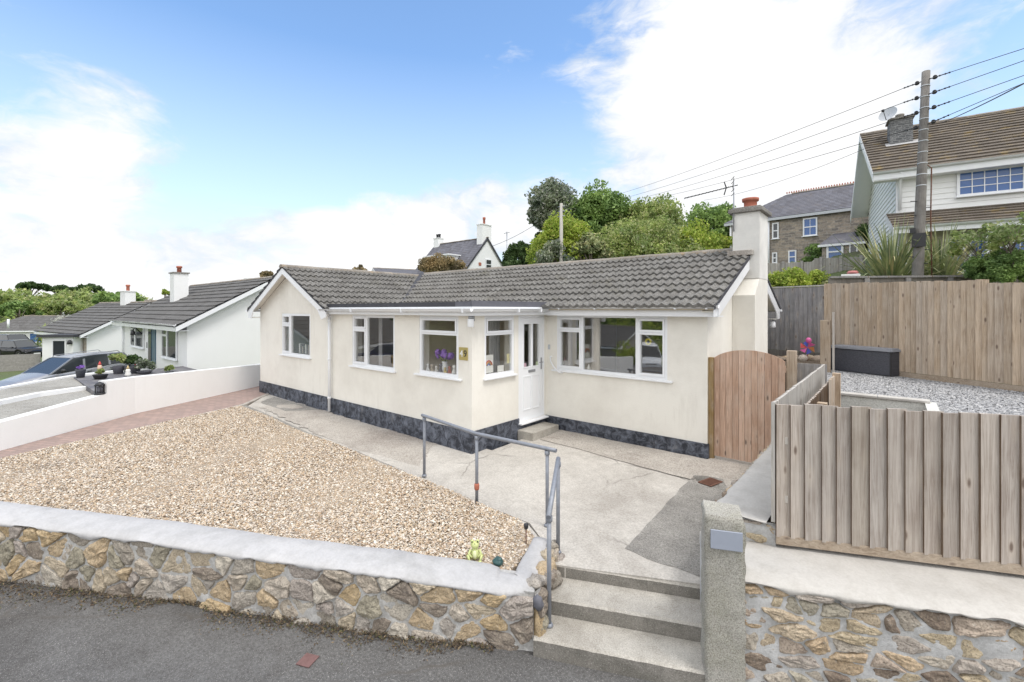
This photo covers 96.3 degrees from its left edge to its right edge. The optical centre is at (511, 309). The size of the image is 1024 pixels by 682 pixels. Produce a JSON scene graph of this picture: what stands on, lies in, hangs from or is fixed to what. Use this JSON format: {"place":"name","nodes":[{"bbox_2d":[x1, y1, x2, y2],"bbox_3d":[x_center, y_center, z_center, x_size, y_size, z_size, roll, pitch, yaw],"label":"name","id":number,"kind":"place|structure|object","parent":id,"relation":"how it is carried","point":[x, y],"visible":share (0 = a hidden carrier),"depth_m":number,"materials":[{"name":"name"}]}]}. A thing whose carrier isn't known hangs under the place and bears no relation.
{"place":"outdoors","nodes":[
{"label":"outdoors","id":0,"kind":"place"},
{"bbox_2d":[0,390,91,418],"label":"neighbour terrace","id":1,"kind":"structure","parent":0,"point":[17,408],"depth_m":12.94,"materials":[{"name":"concrete"}]},
{"bbox_2d":[0,377,82,398],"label":"gravel strip","id":2,"kind":"object","parent":1,"relation":"on","point":[71,382],"visible":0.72,"depth_m":15.01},
{"bbox_2d":[0,386,85,404],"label":"white kerb","id":3,"kind":"structure","parent":1,"relation":"on","point":[36,395],"depth_m":13.93,"materials":[{"name":"concrete"}]},
{"bbox_2d":[74,366,195,394],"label":"deck","id":4,"kind":"structure","parent":1,"relation":"on","point":[89,382],"depth_m":17.17,"materials":[{"name":"concrete"}]},
{"bbox_2d":[92,368,107,378],"bbox_3d":[-14.885,2.282,16.573,0.462,0.436,0.462,0,0,40],"label":"planted bowl","id":5,"kind":"object","parent":4,"relation":"on","point":[100,371],"visible":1,"depth_m":16.49,"materials":[{"name":"black plastic"}]},
{"bbox_2d":[107,353,126,373],"bbox_3d":[-15.347,2.088,17.946,0.665,0.824,0.687,0,0,-6],"label":"plant pot","id":6,"kind":"object","parent":4,"relation":"on","point":[120,358],"visible":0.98,"depth_m":17.77,"materials":[{"name":"grey ceramic"}]},
{"bbox_2d":[124,354,142,373],"bbox_3d":[-14.960,2.115,18.081,0.607,0.770,0.605,0,0,3],"label":"plant pot","id":7,"kind":"object","parent":4,"relation":"on","point":[131,359],"visible":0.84,"depth_m":17.98,"materials":[{"name":"grey ceramic"}]},
{"bbox_2d":[134,358,156,373],"bbox_3d":[-14.342,2.191,17.947,0.574,0.618,0.697,0,0,40],"label":"plant pot","id":8,"kind":"object","parent":4,"relation":"on","point":[141,363],"visible":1,"depth_m":17.85,"materials":[{"name":"grey ceramic"}]},
{"bbox_2d":[0,386,265,457],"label":"brick path","id":9,"kind":"structure","parent":0,"point":[181,410],"depth_m":10.31,"materials":[{"name":"brick"}]},
{"bbox_2d":[0,581,651,681],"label":"road","id":10,"kind":"structure","parent":0,"point":[169,641],"depth_m":3.97,"materials":[{"name":"asphalt"}]},
{"bbox_2d":[0,579,493,664],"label":"moss and litter","id":11,"kind":"object","parent":10,"relation":"on","point":[310,625],"visible":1,"depth_m":4.36,"materials":[{"name":"green plant"}]},
{"bbox_2d":[296,653,318,667],"bbox_3d":[-1.727,2.963,3.873,0.130,0.006,0.130,0,0,16],"label":"valve cover","id":12,"kind":"object","parent":10,"relation":"on","point":[307,660],"visible":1,"depth_m":3.87,"materials":[{"name":"red paint"}]},
{"bbox_2d":[249,395,770,585],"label":"patio","id":13,"kind":"structure","parent":0,"point":[610,508],"depth_m":6.34,"materials":[{"name":"concrete"}]},
{"bbox_2d":[261,397,318,410],"bbox_3d":[-5.869,2.450,11.821,2.570,0.007,0.645,0,0,40],"label":"path stain","id":14,"kind":"object","parent":13,"relation":"on","point":[274,401],"visible":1,"depth_m":11.89,"materials":[{"name":"concrete"}]},
{"bbox_2d":[244,405,403,470],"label":"kerb","id":15,"kind":"structure","parent":13,"relation":"on","point":[279,420],"depth_m":9.45,"materials":[{"name":"concrete"}]},
{"bbox_2d":[260,401,436,465],"bbox_3d":[-3.918,2.486,9.902,6.979,0.076,1.204,0,0,40],"label":"path stain","id":16,"kind":"object","parent":13,"relation":"on","point":[383,442],"visible":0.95,"depth_m":9.11,"materials":[{"name":"concrete"}]},
{"bbox_2d":[246,197,781,458],"bbox_3d":[-0.624,0.242,12.360,12.985,4.915,7.415,0,0,40],"label":"bungalow","id":17,"kind":"object","parent":13,"relation":"on","point":[687,314],"visible":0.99,"depth_m":9.16,"materials":[{"name":"paint"}]},
{"bbox_2d":[279,313,310,359],"bbox_3d":[-5.774,0.685,12.223,1.760,1.160,0.135,0,0,40],"label":"window","id":18,"kind":"structure","parent":17,"relation":"in","point":[289,353],"depth_m":12.44,"materials":[{"name":"white plastic"}]},
{"bbox_2d":[299,343,309,353],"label":"books","id":19,"kind":"object","parent":17,"relation":"on","point":[304,348],"depth_m":12.22,"materials":[{"name":"paper"}]},
{"bbox_2d":[348,315,395,372],"bbox_3d":[-3.020,0.705,9.913,1.730,1.180,0.135,0,0,40],"label":"window","id":20,"kind":"structure","parent":17,"relation":"in","point":[366,364],"depth_m":10.08,"materials":[{"name":"white plastic"}]},
{"bbox_2d":[413,316,461,380],"bbox_3d":[-1.377,0.690,8.534,1.300,1.150,0.135,0,0,40],"label":"window","id":21,"kind":"structure","parent":17,"relation":"in","point":[426,373],"depth_m":8.56,"materials":[{"name":"white plastic"}]},
{"bbox_2d":[435,349,454,372],"bbox_3d":[-1.286,0.988,8.732,0.480,0.474,0.177,0,0,34],"label":"flower vase","id":22,"kind":"object","parent":17,"relation":"on","point":[444,354],"visible":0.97,"depth_m":8.70,"materials":[{"name":"white plastic"}]},
{"bbox_2d":[459,347,467,360],"bbox_3d":[-0.859,0.777,8.082,0.215,0.225,0.020,0,0,40],"label":"number plaque","id":23,"kind":"object","parent":17,"relation":"attached to","point":[463,353],"visible":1,"depth_m":8.07,"materials":[{"name":"gold metal"}]},
{"bbox_2d":[486,354,492,372],"bbox_3d":[-0.427,0.995,8.393,0.017,0.330,0.250,0,0,40],"label":"rainbow picture","id":24,"kind":"object","parent":17,"relation":"attached to","point":[489,363],"visible":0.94,"depth_m":8.41,"materials":[{"name":"paper"}]},
{"bbox_2d":[483,316,517,380],"bbox_3d":[-0.226,0.690,8.525,0.135,1.150,0.910,0,0,40],"label":"window","id":25,"kind":"structure","parent":17,"relation":"in","point":[510,331],"depth_m":8.62,"materials":[{"name":"white plastic"}]},
{"bbox_2d":[520,318,542,419],"bbox_3d":[0.397,1.167,9.275,0.109,1.997,0.744,0,0,40],"label":"front door","id":26,"kind":"structure","parent":17,"relation":"in","point":[530,375],"depth_m":9.28,"materials":[{"name":"white plastic"}]},
{"bbox_2d":[551,315,672,382],"bbox_3d":[1.819,0.693,8.737,2.525,1.155,0.135,0,0,40],"label":"window","id":27,"kind":"structure","parent":17,"relation":"in","point":[653,377],"depth_m":8.52,"materials":[{"name":"white plastic"}]},
{"bbox_2d":[684,177,737,231],"bbox_3d":[3.932,-2.056,9.064,0.986,1.052,0.240,0,0,13],"label":"tv aerial","id":28,"kind":"object","parent":17,"relation":"attached to","point":[724,194],"visible":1,"depth_m":8.98,"materials":[{"name":"grey metal"}]},
{"bbox_2d":[518,422,558,440],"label":"step","id":29,"kind":"structure","parent":13,"relation":"on","point":[535,432],"depth_m":8.89,"materials":[{"name":"concrete"}]},
{"bbox_2d":[540,430,748,488],"bbox_3d":[2.143,2.466,7.674,3.901,0.038,1.415,0,0,40],"label":"patio strip","id":30,"kind":"object","parent":13,"relation":"on","point":[728,472],"visible":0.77,"depth_m":7.55,"materials":[{"name":"concrete"}]},
{"bbox_2d":[625,475,726,576],"bbox_3d":[2.299,2.505,5.583,0.983,0.075,2.678,0,0,40],"label":"patio patch","id":31,"kind":"object","parent":13,"relation":"on","point":[669,534],"visible":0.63,"depth_m":5.21,"materials":[{"name":"concrete"}]},
{"bbox_2d":[698,477,722,486],"bbox_3d":[2.840,2.467,6.557,0.300,0.013,0.200,0,0,-35],"label":"drain cover","id":32,"kind":"object","parent":31,"relation":"on","point":[710,481],"visible":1,"depth_m":6.55,"materials":[{"name":"metal"}]},
{"bbox_2d":[715,442,775,545],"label":"side wall","id":33,"kind":"structure","parent":13,"relation":"on","point":[748,492],"depth_m":4.47,"materials":[{"name":"paint"}]},
{"bbox_2d":[786,350,796,390],"bbox_3d":[4.233,1.585,6.931,0.125,1.930,0.120,0,0,40],"label":"gate post","id":34,"kind":"object","parent":13,"relation":"on","point":[791,368],"visible":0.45,"depth_m":6.88,"materials":[{"name":"wood"}]},
{"bbox_2d":[708,350,785,462],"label":"garden gate","id":35,"kind":"structure","parent":34,"relation":"attached to","point":[746,388],"depth_m":7.27,"materials":[{"name":"brown wood"}]},
{"bbox_2d":[0,249,1020,385],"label":"ground","id":36,"kind":"structure","parent":0,"point":[4,375],"depth_m":24.23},
{"bbox_2d":[0,334,31,339],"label":"black suv","id":37,"kind":"object","parent":36,"relation":"on","point":[11,336],"visible":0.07,"depth_m":49.59,"materials":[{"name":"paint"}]},
{"bbox_2d":[0,354,40,371],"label":"block wall","id":38,"kind":"structure","parent":36,"relation":"on","point":[19,362],"depth_m":30.97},
{"bbox_2d":[0,339,41,355],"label":"black suv","id":39,"kind":"object","parent":36,"relation":"on","point":[15,347],"visible":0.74,"depth_m":44.29,"materials":[{"name":"paint"}]},
{"bbox_2d":[0,300,59,317],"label":"spring tree","id":40,"kind":"object","parent":36,"relation":"on","point":[7,309],"visible":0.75,"depth_m":76.96,"materials":[{"name":"green plant"}]},
{"bbox_2d":[0,315,65,343],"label":"grey roofed bungalow","id":41,"kind":"object","parent":36,"relation":"on","point":[25,324],"visible":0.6,"depth_m":61.78,"materials":[{"name":"white tile"}]},
{"bbox_2d":[15,281,51,294],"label":"umbrella pine","id":42,"kind":"object","parent":36,"relation":"on","point":[31,285],"visible":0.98,"depth_m":109.54,"materials":[{"name":"green plant"}]},
{"bbox_2d":[29,298,88,314],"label":"spring tree","id":43,"kind":"object","parent":36,"relation":"on","point":[50,306],"visible":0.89,"depth_m":80.19,"materials":[{"name":"green plant"}]},
{"bbox_2d":[0,370,123,389],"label":"white wall","id":44,"kind":"structure","parent":36,"relation":"on","point":[38,381],"depth_m":16.23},
{"bbox_2d":[0,350,135,386],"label":"estate car","id":45,"kind":"object","parent":36,"relation":"on","point":[54,366],"visible":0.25,"depth_m":20.64,"materials":[{"name":"silver metal"}]},
{"bbox_2d":[0,286,152,322],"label":"woodland","id":46,"kind":"object","parent":36,"relation":"on","point":[84,296],"visible":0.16,"depth_m":90.74,"materials":[{"name":"green plant"}]},
{"bbox_2d":[74,283,104,292],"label":"umbrella pine","id":47,"kind":"object","parent":36,"relation":"on","point":[95,288],"visible":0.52,"depth_m":129.84,"materials":[{"name":"green plant"}]},
{"bbox_2d":[33,285,153,360],"bbox_3d":[-32.218,1.317,36.849,10.420,6.667,10.089,0,0,31],"label":"white bungalow","id":48,"kind":"object","parent":36,"relation":"on","point":[91,328],"visible":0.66,"depth_m":33.32,"materials":[{"name":"tile"}]},
{"bbox_2d":[91,290,143,303],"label":"oak tree","id":49,"kind":"object","parent":36,"relation":"on","point":[102,296],"visible":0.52,"depth_m":72.74,"materials":[{"name":"green plant"}]},
{"bbox_2d":[0,364,259,450],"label":"white boundary wall","id":50,"kind":"structure","parent":36,"relation":"on","point":[123,397],"depth_m":10.58,"materials":[{"name":"paint"}]},
{"bbox_2d":[94,382,105,394],"bbox_3d":[-9.011,1.710,10.015,0.200,0.280,0.190,0,0,40],"label":"lantern","id":51,"kind":"object","parent":50,"relation":"on","point":[101,389],"visible":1,"depth_m":9.97,"materials":[{"name":"black plastic"}]},
{"bbox_2d":[109,266,271,369],"bbox_3d":[-16.674,0.430,26.723,13.300,5.940,8.366,0,0,40],"label":"white bungalow","id":52,"kind":"object","parent":36,"relation":"on","point":[184,323],"visible":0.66,"depth_m":21.81,"materials":[{"name":"paint"}]},
{"bbox_2d":[129,323,143,348],"bbox_3d":[-21.018,1.393,25.622,3.088,1.485,0.135,0,0,40],"label":"window","id":53,"kind":"structure","parent":52,"relation":"in","point":[136,341],"depth_m":25.58,"materials":[{"name":"white plastic"}]},
{"bbox_2d":[148,324,155,363],"bbox_3d":[-18.595,1.700,23.656,1.389,2.100,0.059,0,0,40],"label":"door","id":54,"kind":"structure","parent":52,"relation":"in","point":[151,332],"depth_m":23.53,"materials":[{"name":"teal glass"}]},
{"bbox_2d":[159,325,176,360],"bbox_3d":[-16.181,1.542,21.563,2.540,1.585,0.135,0,0,40],"label":"window","id":55,"kind":"structure","parent":52,"relation":"in","point":[168,338],"depth_m":21.56,"materials":[{"name":"white plastic"}]},
{"bbox_2d":[0,406,533,570],"bbox_3d":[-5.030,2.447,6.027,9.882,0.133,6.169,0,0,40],"label":"gravel","id":56,"kind":"structure","parent":36,"relation":"on","point":[77,479],"depth_m":6.22,"materials":[{"name":"gravel"}]},
{"bbox_2d":[466,539,482,561],"bbox_3d":[-0.366,2.375,4.520,0.170,0.199,0.120,0,0,-5],"label":"frog ornament","id":57,"kind":"object","parent":56,"relation":"on","point":[474,552],"visible":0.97,"depth_m":4.51,"materials":[{"name":"yellow ceramic"}]},
{"bbox_2d":[0,501,564,651],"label":"rubble wall","id":58,"kind":"structure","parent":36,"relation":"on","point":[394,592],"depth_m":4.46,"materials":[{"name":"stone"}]},
{"bbox_2d":[372,267,414,273],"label":"grey house","id":59,"kind":"structure","parent":36,"relation":"on","point":[398,270],"depth_m":51.77,"materials":[{"name":"tile"}]},
{"bbox_2d":[417,252,467,272],"bbox_3d":[-3.663,0.248,24.003,2.376,6.353,2.536,0,0,23],"label":"bronze shrub","id":60,"kind":"object","parent":36,"relation":"on","point":[432,263],"visible":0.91,"depth_m":23.28,"materials":[{"name":"brown plant"}]},
{"bbox_2d":[412,217,502,274],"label":"slate house","id":61,"kind":"structure","parent":36,"relation":"on","point":[479,251],"depth_m":45.16,"materials":[{"name":"paint"}]},
{"bbox_2d":[500,240,535,265],"bbox_3d":[0.624,-2.096,36.905,2.882,7.130,2.900,0,0,-12],"label":"dark conifer","id":62,"kind":"object","parent":36,"relation":"on","point":[513,253],"visible":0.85,"depth_m":36.34,"materials":[{"name":"green plant"}]},
{"bbox_2d":[524,177,578,230],"bbox_3d":[3.588,-4.978,38.058,5.475,11.645,5.189,0,0,40],"label":"holm oak","id":63,"kind":"object","parent":36,"relation":"on","point":[548,197],"visible":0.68,"depth_m":36.47,"materials":[{"name":"green plant"}]},
{"bbox_2d":[534,238,574,263],"bbox_3d":[2.631,-1.175,28.916,2.437,6.776,2.027,0,0,-17],"label":"pale shrub","id":64,"kind":"object","parent":36,"relation":"on","point":[546,255],"visible":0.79,"depth_m":28.41,"materials":[{"name":"green plant"}]},
{"bbox_2d":[558,203,564,261],"bbox_3d":[3.064,-3.079,28.499,0.500,7.058,0.260,0,0,40],"label":"wooden pole","id":65,"kind":"object","parent":36,"relation":"on","point":[561,206],"visible":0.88,"depth_m":28.41,"materials":[{"name":"grey wood"}]},
{"bbox_2d":[525,209,598,264],"bbox_3d":[3.358,-2.396,30.966,5.181,8.342,5.443,0,0,40],"label":"golden shrub","id":66,"kind":"object","parent":36,"relation":"on","point":[573,228],"visible":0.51,"depth_m":29.55,"materials":[{"name":"green plant"}]},
{"bbox_2d":[570,230,614,260],"bbox_3d":[5.131,-1.715,29.431,3.375,7.001,2.994,0,0,40],"label":"straw shrub","id":67,"kind":"object","parent":36,"relation":"on","point":[590,243],"visible":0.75,"depth_m":28.81,"materials":[{"name":"green plant"}]},
{"bbox_2d":[563,178,634,235],"bbox_3d":[6.774,-5.076,37.013,5.952,10.875,6.005,0,0,1],"label":"ash tree","id":68,"kind":"object","parent":36,"relation":"on","point":[597,209],"visible":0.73,"depth_m":35.15,"materials":[{"name":"green plant"}]},
{"bbox_2d":[533,566,704,681],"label":"garden steps","id":69,"kind":"structure","parent":36,"relation":"on","point":[641,628],"depth_m":4.00,"materials":[{"name":"concrete"}]},
{"bbox_2d":[421,414,561,628],"bbox_3d":[-0.166,2.180,5.680,0.852,1.270,3.368,0,0,-30],"label":"handrail","id":70,"kind":"object","parent":69,"relation":"on","point":[555,486],"visible":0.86,"depth_m":5.36,"materials":[{"name":"metal"}]},
{"bbox_2d":[586,214,705,259],"bbox_3d":[8.870,-2.694,31.269,8.599,7.370,8.693,0,0,40],"label":"hawthorn tree","id":71,"kind":"object","parent":36,"relation":"on","point":[630,238],"visible":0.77,"depth_m":28.77,"materials":[{"name":"green plant"}]},
{"bbox_2d":[606,193,687,230],"bbox_3d":[10.609,-4.516,36.240,7.376,8.989,7.488,0,0,40],"label":"broad tree","id":72,"kind":"object","parent":36,"relation":"on","point":[643,211],"visible":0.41,"depth_m":33.95,"materials":[{"name":"green plant"}]},
{"bbox_2d":[666,217,732,251],"bbox_3d":[12.783,-3.024,32.312,6.691,6.583,6.865,0,0,-3],"label":"hedge tree","id":73,"kind":"object","parent":36,"relation":"on","point":[713,240],"visible":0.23,"depth_m":30.10,"materials":[{"name":"green plant"}]},
{"bbox_2d":[681,201,735,235],"bbox_3d":[16.166,-4.721,37.036,5.398,8.185,5.086,0,0,40],"label":"sycamore tree","id":74,"kind":"object","parent":36,"relation":"on","point":[716,217],"visible":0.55,"depth_m":35.60,"materials":[{"name":"green plant"}]},
{"bbox_2d":[700,500,745,681],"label":"granite post","id":75,"kind":"object","parent":36,"relation":"on","point":[723,605],"visible":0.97,"depth_m":3.50,"materials":[{"name":"grey stone"}]},
{"bbox_2d":[724,181,868,262],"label":"stone house","id":76,"kind":"structure","parent":36,"relation":"on","point":[799,221],"depth_m":27.70,"materials":[{"name":"stone"}]},
{"bbox_2d":[771,222,779,239],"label":"window","id":77,"kind":"structure","parent":76,"relation":"in","point":[775,226],"depth_m":28.59,"materials":[{"name":"white plastic"}]},
{"bbox_2d":[802,217,818,236],"bbox_3d":[17.715,-4.910,27.248,0.135,1.113,0.852,0,0,-45],"label":"window","id":78,"kind":"structure","parent":76,"relation":"in","point":[809,224],"depth_m":27.27,"materials":[{"name":"white plastic"}]},
{"bbox_2d":[768,266,830,287],"bbox_3d":[8.929,-0.777,14.639,2.043,1.255,1.453,0,0,40],"label":"euonymus bush","id":79,"kind":"object","parent":36,"relation":"on","point":[792,277],"visible":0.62,"depth_m":14.23,"materials":[{"name":"green plant"}]},
{"bbox_2d":[801,243,821,261],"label":"climbing shrub","id":80,"kind":"object","parent":36,"relation":"on","point":[815,251],"visible":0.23,"depth_m":26.67,"materials":[{"name":"green plant"}]},
{"bbox_2d":[768,255,864,274],"bbox_3d":[13.259,-1.433,20.207,3.815,1.767,0.129,0,0,24],"label":"panel fence","id":81,"kind":"object","parent":36,"relation":"on","point":[831,265],"visible":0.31,"depth_m":20.05,"materials":[{"name":"grey wood"}]},
{"bbox_2d":[854,222,868,249],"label":"climbing shrub","id":82,"kind":"object","parent":36,"relation":"on","point":[861,228],"visible":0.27,"depth_m":25.06,"materials":[{"name":"green plant"}]},
{"bbox_2d":[700,531,1023,681],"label":"retaining wall","id":83,"kind":"structure","parent":36,"relation":"on","point":[814,615],"depth_m":3.34,"materials":[{"name":"stone"}]},
{"bbox_2d":[775,404,1023,574],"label":"front fence","id":84,"kind":"object","parent":83,"relation":"on","point":[937,487],"visible":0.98,"depth_m":3.69,"materials":[{"name":"wood"}]},
{"bbox_2d":[819,214,963,277],"bbox_3d":[11.861,-1.485,14.133,4.178,3.049,4.391,0,0,40],"label":"flax plant","id":85,"kind":"object","parent":36,"relation":"on","point":[890,262],"visible":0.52,"depth_m":13.84,"materials":[{"name":"green plant"}]},
{"bbox_2d":[828,275,1021,283],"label":"timber retaining wall","id":86,"kind":"structure","parent":36,"relation":"on","point":[849,279],"depth_m":12.65,"materials":[{"name":"wood"}]},
{"bbox_2d":[903,70,950,277],"bbox_3d":[11.807,-3.277,13.069,0.981,7.069,0.884,0,0,40],"label":"telegraph pole","id":87,"kind":"object","parent":36,"relation":"on","point":[918,231],"visible":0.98,"depth_m":12.98,"materials":[{"name":"grey wood"}]},
{"bbox_2d":[624,88,903,192],"bbox_3d":[9.402,-8.158,27.500,0.016,3.085,28.020,0,0,-10],"label":"overhead wire","id":88,"kind":"object","parent":87,"relation":"attached to","point":[786,134],"visible":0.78,"depth_m":17.84,"materials":[{"name":"black plastic"}]},
{"bbox_2d":[626,103,901,197],"bbox_3d":[9.722,-7.826,27.499,0.016,3.286,27.926,0,0,-8],"label":"overhead wire","id":89,"kind":"object","parent":87,"relation":"attached to","point":[782,146],"visible":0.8,"depth_m":18.01,"materials":[{"name":"black plastic"}]},
{"bbox_2d":[850,106,1023,274],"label":"weatherboard house","id":90,"kind":"structure","parent":36,"relation":"on","point":[976,162],"depth_m":16.50,"materials":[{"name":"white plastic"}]},
{"bbox_2d":[878,107,896,122],"bbox_3d":[15.285,-7.686,18.696,0.548,1.178,0.544,0,0,17],"label":"satellite dish","id":91,"kind":"object","parent":90,"relation":"attached to","point":[887,114],"visible":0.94,"depth_m":18.71,"materials":[{"name":"white metal"}]},
{"bbox_2d":[954,165,1023,197],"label":"window","id":92,"kind":"structure","parent":90,"relation":"in","point":[1005,180],"depth_m":15.54,"materials":[{"name":"white plastic"}]},
{"bbox_2d":[865,217,1015,277],"bbox_3d":[13.243,-1.331,14.190,3.977,3.114,4.283,0,0,40],"label":"flax plant","id":93,"kind":"object","parent":36,"relation":"on","point":[953,261],"visible":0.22,"depth_m":13.93,"materials":[{"name":"green plant"}]},
{"bbox_2d":[946,222,1013,260],"bbox_3d":[12.122,-1.206,11.879,1.020,2.113,1.290,0,0,-36],"label":"loose shrub","id":94,"kind":"object","parent":36,"relation":"on","point":[958,241],"visible":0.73,"depth_m":11.99,"materials":[{"name":"green plant"}]},
{"bbox_2d":[962,247,1023,282],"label":"garden shrub","id":95,"kind":"object","parent":36,"relation":"on","point":[995,268],"visible":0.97,"depth_m":11.29,"materials":[{"name":"green plant"}]},
{"bbox_2d":[976,211,1023,281],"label":"loose shrub","id":96,"kind":"object","parent":36,"relation":"on","point":[1001,236],"visible":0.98,"depth_m":11.20,"materials":[{"name":"green plant"}]},
{"bbox_2d":[0,0,1023,299],"label":"sky","id":97,"kind":"structure","parent":0,"point":[141,140],"materials":[{"name":"blue"}]},
{"bbox_2d":[774,355,820,391],"bbox_3d":[5.542,2.110,10.688,2.750,1.880,4.300,0,0,40],"label":"flower bed","id":98,"kind":"object","parent":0,"point":[811,362],"depth_m":10.14,"materials":[{"name":"soil"}]},
{"bbox_2d":[768,285,823,355],"bbox_3d":[6.237,0.305,12.822,0.066,1.790,4.601,0,0,-31],"label":"grey back fence","id":99,"kind":"object","parent":98,"relation":"on","point":[797,322],"visible":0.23,"depth_m":11.39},
{"bbox_2d":[776,354,819,360],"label":"bed rocks","id":100,"kind":"object","parent":98,"relation":"on","point":[802,357],"visible":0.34,"depth_m":10.48,"materials":[{"name":"stone"}]},
{"bbox_2d":[800,338,814,355],"bbox_3d":[6.797,0.920,10.540,0.313,0.560,0.096,0,0,40],"label":"pinwheel","id":101,"kind":"object","parent":98,"relation":"on","point":[806,343],"visible":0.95,"depth_m":10.52,"materials":[{"name":"plastic"}]},
{"bbox_2d":[827,369,1023,415],"bbox_3d":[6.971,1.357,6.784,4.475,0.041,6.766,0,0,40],"label":"grey gravel","id":102,"kind":"structure","parent":0,"point":[933,393],"depth_m":7.48,"materials":[{"name":"gravel"}]},
{"bbox_2d":[820,320,830,372],"bbox_3d":[6.808,0.890,9.947,0.190,1.320,0.100,0,0,40],"label":"end post","id":103,"kind":"object","parent":102,"relation":"on","point":[825,341],"visible":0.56,"depth_m":9.91,"materials":[{"name":"wood"}]},
{"bbox_2d":[832,312,834,372],"bbox_3d":[6.915,0.750,9.857,0.030,1.400,0.140,0,0,40],"label":"upright plank","id":104,"kind":"object","parent":102,"relation":"on","point":[833,342],"visible":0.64,"depth_m":9.81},
{"bbox_2d":[831,344,900,376],"bbox_3d":[7.620,1.065,9.840,0.570,0.550,1.250,0,0,-22],"label":"storage box","id":105,"kind":"object","parent":102,"relation":"on","point":[870,360],"visible":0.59,"depth_m":9.59,"materials":[{"name":"plastic"}]},
{"bbox_2d":[824,279,1023,391],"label":"back fence","id":106,"kind":"object","parent":102,"relation":"on","point":[962,332],"visible":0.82,"depth_m":8.59,"materials":[{"name":"wood"}]},
{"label":"lower lawn","id":107,"kind":"structure","parent":0,"visible":0},
{"bbox_2d":[771,364,840,521],"bbox_3d":[3.493,1.348,5.267,0.249,1.104,3.620,0,0,40],"label":"side fence","id":108,"kind":"object","parent":107,"relation":"on","point":[812,388],"visible":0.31,"depth_m":5.20,"materials":[{"name":"wood"}]},
{"bbox_2d":[797,363,826,383],"bbox_3d":[4.485,1.478,6.846,0.370,1.345,0.075,0,0,40],"label":"fence","id":109,"kind":"object","parent":107,"relation":"on","point":[804,370],"visible":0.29,"depth_m":6.87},
{"bbox_2d":[841,391,939,410],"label":"garden wall","id":110,"kind":"structure","parent":107,"relation":"on","point":[849,399],"depth_m":6.58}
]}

